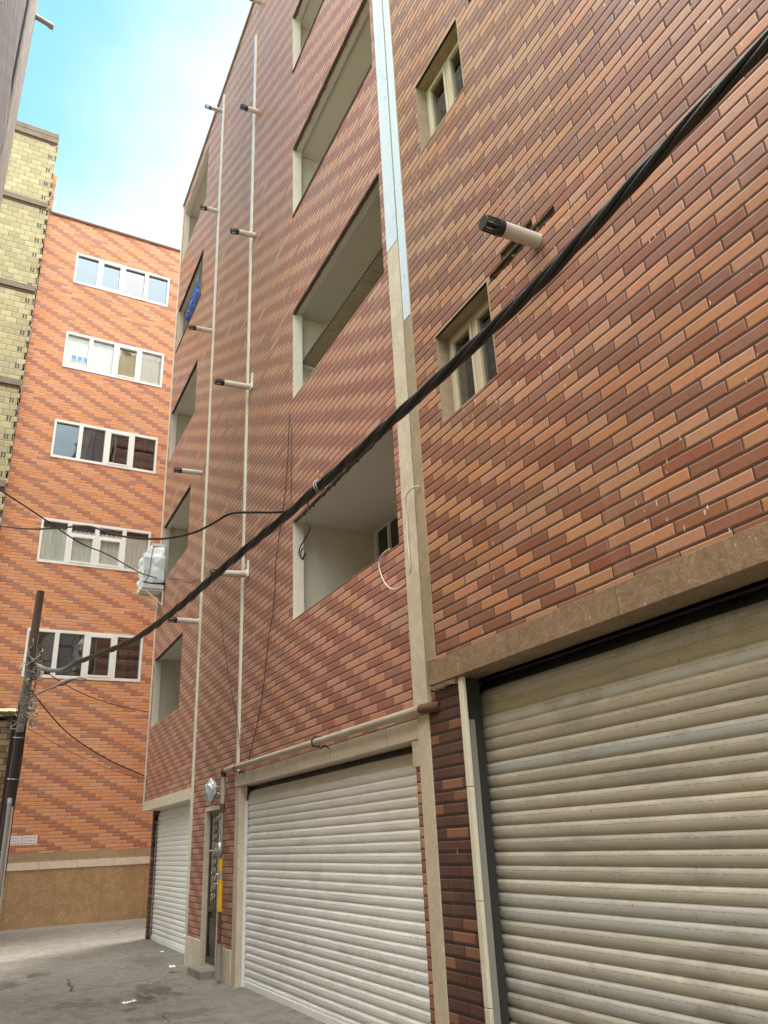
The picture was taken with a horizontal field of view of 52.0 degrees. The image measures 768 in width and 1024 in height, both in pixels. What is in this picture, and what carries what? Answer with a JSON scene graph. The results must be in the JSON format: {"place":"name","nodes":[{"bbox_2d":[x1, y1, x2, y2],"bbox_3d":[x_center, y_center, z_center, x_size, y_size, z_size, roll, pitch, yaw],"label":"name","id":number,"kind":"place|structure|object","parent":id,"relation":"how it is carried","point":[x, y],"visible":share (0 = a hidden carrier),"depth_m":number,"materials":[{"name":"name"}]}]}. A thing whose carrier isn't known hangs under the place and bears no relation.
{"place":"outdoors","nodes":[
{"label":"outdoors","id":0,"kind":"place"},
{"bbox_2d":[0,0,53,207],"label":"grey building","id":1,"kind":"structure","parent":0,"point":[18,18],"depth_m":14.21,"materials":[{"name":"concrete"}]},
{"bbox_2d":[17,0,251,249],"label":"sky","id":2,"kind":"structure","parent":0,"point":[125,87],"materials":[{"name":"blue"}]},
{"bbox_2d":[0,918,325,1023],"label":"ground","id":3,"kind":"structure","parent":0,"point":[55,989],"depth_m":10.40,"materials":[{"name":"grey concrete"}]},
{"bbox_2d":[0,705,17,829],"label":"old wall","id":4,"kind":"structure","parent":3,"relation":"on","point":[8,717],"depth_m":15.08,"materials":[{"name":"brick"}]},
{"bbox_2d":[0,590,44,909],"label":"utility pole","id":5,"kind":"object","parent":3,"relation":"on","point":[13,778],"visible":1,"depth_m":14.17,"materials":[{"name":"brown wood"}]},
{"bbox_2d":[10,639,43,731],"bbox_3d":[-6.678,3.267,14.815,0.471,1.731,0.512,8,-25,-25],"label":"wire tangle","id":6,"kind":"object","parent":5,"relation":"attached to","point":[38,673],"visible":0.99,"depth_m":14.67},
{"bbox_2d":[30,677,86,697],"bbox_3d":[-6.289,3.404,15.209,0.104,0.521,1.146,-19,-28,35],"label":"cable joint","id":7,"kind":"object","parent":5,"relation":"hanging from","point":[64,681],"visible":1,"depth_m":15.27,"materials":[{"name":"grey plastic"}]},
{"bbox_2d":[26,727,142,778],"bbox_3d":[-5.885,4.834,15.631,0.125,0.822,3.021,-15,-25,27],"label":"pole wire span","id":8,"kind":"object","parent":5,"relation":"attached to","point":[80,756],"visible":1,"depth_m":15.52,"materials":[{"name":"black rubber"}]},
{"bbox_2d":[33,692,144,775],"bbox_3d":[-5.867,4.490,15.755,0.055,1.417,3.000,-15,-25,26],"label":"pole wire span","id":9,"kind":"object","parent":5,"relation":"attached to","point":[82,743],"visible":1,"depth_m":15.52,"materials":[{"name":"black rubber"}]},
{"bbox_2d":[34,28,767,672],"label":"power cable","id":10,"kind":"object","parent":5,"relation":"attached to","point":[718,92],"visible":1,"depth_m":4.87,"materials":[{"name":"black rubber"}]},
{"bbox_2d":[0,510,284,539],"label":"service wire","id":11,"kind":"object","parent":10,"relation":"attached to","point":[226,515],"visible":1,"depth_m":8.61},
{"bbox_2d":[298,500,310,559],"bbox_3d":[-0.686,0.149,6.773,0.014,0.532,0.277,8,-25,-25],"label":"hanging wire","id":12,"kind":"object","parent":10,"relation":"hanging from","point":[300,555],"visible":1,"depth_m":6.73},
{"bbox_2d":[0,120,58,524],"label":"unfinished building","id":13,"kind":"structure","parent":3,"relation":"on","point":[25,207],"depth_m":23.86,"materials":[{"name":"brick"}]},
{"bbox_2d":[0,175,179,930],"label":"apartment block","id":14,"kind":"structure","parent":3,"relation":"on","point":[90,439],"depth_m":21.73,"materials":[{"name":"brick"}]},
{"bbox_2d":[10,836,21,845],"bbox_3d":[-8.700,7.736,18.514,0.325,0.210,0.010,10,-26,-27],"label":"notice plate","id":15,"kind":"object","parent":14,"relation":"attached to","point":[15,840],"visible":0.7,"depth_m":18.53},
{"bbox_2d":[22,835,37,844],"bbox_3d":[-8.402,7.787,18.670,0.325,0.210,0.010,10,-26,-27],"label":"notice plate","id":16,"kind":"object","parent":14,"relation":"attached to","point":[29,840],"visible":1,"depth_m":18.67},
{"bbox_2d":[21,628,142,681],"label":"window","id":17,"kind":"structure","parent":14,"relation":"in","point":[61,648],"depth_m":21.64,"materials":[{"name":"plastic"}]},
{"bbox_2d":[37,517,150,571],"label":"window","id":18,"kind":"structure","parent":14,"relation":"in","point":[54,546],"depth_m":21.96,"materials":[{"name":"glass"}]},
{"bbox_2d":[50,419,157,473],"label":"window","id":19,"kind":"structure","parent":14,"relation":"in","point":[74,441],"depth_m":23.42,"materials":[{"name":"glass"}]},
{"bbox_2d":[62,331,163,387],"bbox_3d":[-8.328,-4.668,24.328,2.940,1.250,0.165,10,-26,-27],"label":"window","id":20,"kind":"structure","parent":14,"relation":"in","point":[81,352],"depth_m":24.33,"materials":[{"name":"glass"}]},
{"bbox_2d":[73,252,169,306],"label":"window","id":21,"kind":"structure","parent":14,"relation":"in","point":[90,271],"depth_m":25.48,"materials":[{"name":"glass"}]},
{"bbox_2d":[3,920,309,1023],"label":"grit","id":22,"kind":"object","parent":3,"relation":"on","point":[202,981],"visible":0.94,"depth_m":9.93,"materials":[{"name":"gravel"}]},
{"bbox_2d":[142,0,434,1023],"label":"apartment building","id":23,"kind":"structure","parent":3,"relation":"on","point":[276,338],"depth_m":10.68,"materials":[{"name":"brick"}]},
{"bbox_2d":[44,671,148,711],"bbox_3d":[-5.897,3.689,16.133,0.130,0.527,2.912,-14,-25,25],"label":"pole wire span","id":24,"kind":"object","parent":23,"relation":"attached to","point":[93,697],"visible":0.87,"depth_m":16.08,"materials":[{"name":"black rubber"}]},
{"bbox_2d":[136,544,165,610],"bbox_3d":[-5.285,1.464,17.818,0.529,1.434,0.730,8,-25,-25],"label":"air cooler","id":25,"kind":"object","parent":23,"relation":"attached to","point":[152,561],"visible":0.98,"depth_m":17.64,"materials":[{"name":"plastic"}]},
{"bbox_2d":[0,489,156,577],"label":"drop wire","id":26,"kind":"object","parent":25,"relation":"attached to","point":[2,491],"visible":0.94,"depth_m":13.04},
{"bbox_2d":[185,273,199,320],"bbox_3d":[-4.613,-5.162,19.051,0.145,0.682,1.257,8,-25,-25],"label":"cloth","id":27,"kind":"object","parent":23,"relation":"on","point":[194,298],"visible":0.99,"depth_m":18.89,"materials":[{"name":"blue fabric"}]},
{"bbox_2d":[204,778,220,803],"bbox_3d":[-2.498,4.073,11.502,0.221,0.356,0.333,8,-25,-25],"label":"wall lamp","id":28,"kind":"object","parent":23,"relation":"attached to","point":[211,791],"visible":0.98,"depth_m":11.46,"materials":[{"name":"metal"}]},
{"bbox_2d":[205,810,219,965],"bbox_3d":[-2.461,5.392,11.407,0.151,2.058,0.740,8,-25,-25],"label":"door leaf","id":29,"kind":"structure","parent":23,"relation":"in","point":[214,824],"depth_m":11.49,"materials":[{"name":"metal"}]},
{"bbox_2d":[213,583,240,759],"bbox_3d":[-2.419,2.324,12.074,0.027,3.150,1.942,8,-25,-25],"label":"wall wire","id":30,"kind":"object","parent":23,"relation":"attached to","point":[228,675],"depth_m":11.88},
{"bbox_2d":[249,413,289,758],"bbox_3d":[-1.534,0.976,10.648,0.043,4.505,1.484,9,-25,-27],"label":"wall wire","id":31,"kind":"object","parent":23,"relation":"attached to","point":[274,590],"depth_m":10.44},
{"bbox_2d":[291,424,291,505],"bbox_3d":[-1.242,-0.626,10.555,0.009,1.246,0.027,8,-25,-25],"label":"wall wire","id":32,"kind":"object","parent":23,"relation":"attached to","point":[291,456],"depth_m":10.61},
{"bbox_2d":[209,701,439,978],"bbox_3d":[-0.892,3.786,8.312,0.243,2.628,6.195,9,-25,-26],"label":"gas pipe","id":33,"kind":"object","parent":23,"relation":"attached to","point":[428,707],"visible":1,"depth_m":9.24,"materials":[{"name":"metal"}]},
{"bbox_2d":[378,485,419,589],"bbox_3d":[0.148,0.300,7.201,0.066,0.766,1.072,5,-24,-18],"label":"white cable","id":34,"kind":"object","parent":23,"relation":"attached to","point":[407,544],"visible":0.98,"depth_m":7.08,"materials":[{"name":"plastic"}]},
{"bbox_2d":[372,0,767,1023],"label":"brick building","id":35,"kind":"structure","parent":3,"relation":"on","point":[582,440],"depth_m":5.04,"materials":[{"name":"brick"}]},
{"bbox_2d":[414,17,464,150],"bbox_3d":[0.618,-4.164,7.768,0.204,0.922,0.844,8,-25,-25],"label":"window","id":36,"kind":"structure","parent":35,"relation":"in","point":[441,82],"depth_m":7.96,"materials":[{"name":"beige metal"}]},
{"bbox_2d":[434,280,497,422],"bbox_3d":[0.753,-1.303,6.587,0.204,0.887,0.859,8,-25,-25],"label":"window","id":37,"kind":"structure","parent":35,"relation":"in","point":[472,375],"depth_m":6.75,"materials":[{"name":"beige metal"}]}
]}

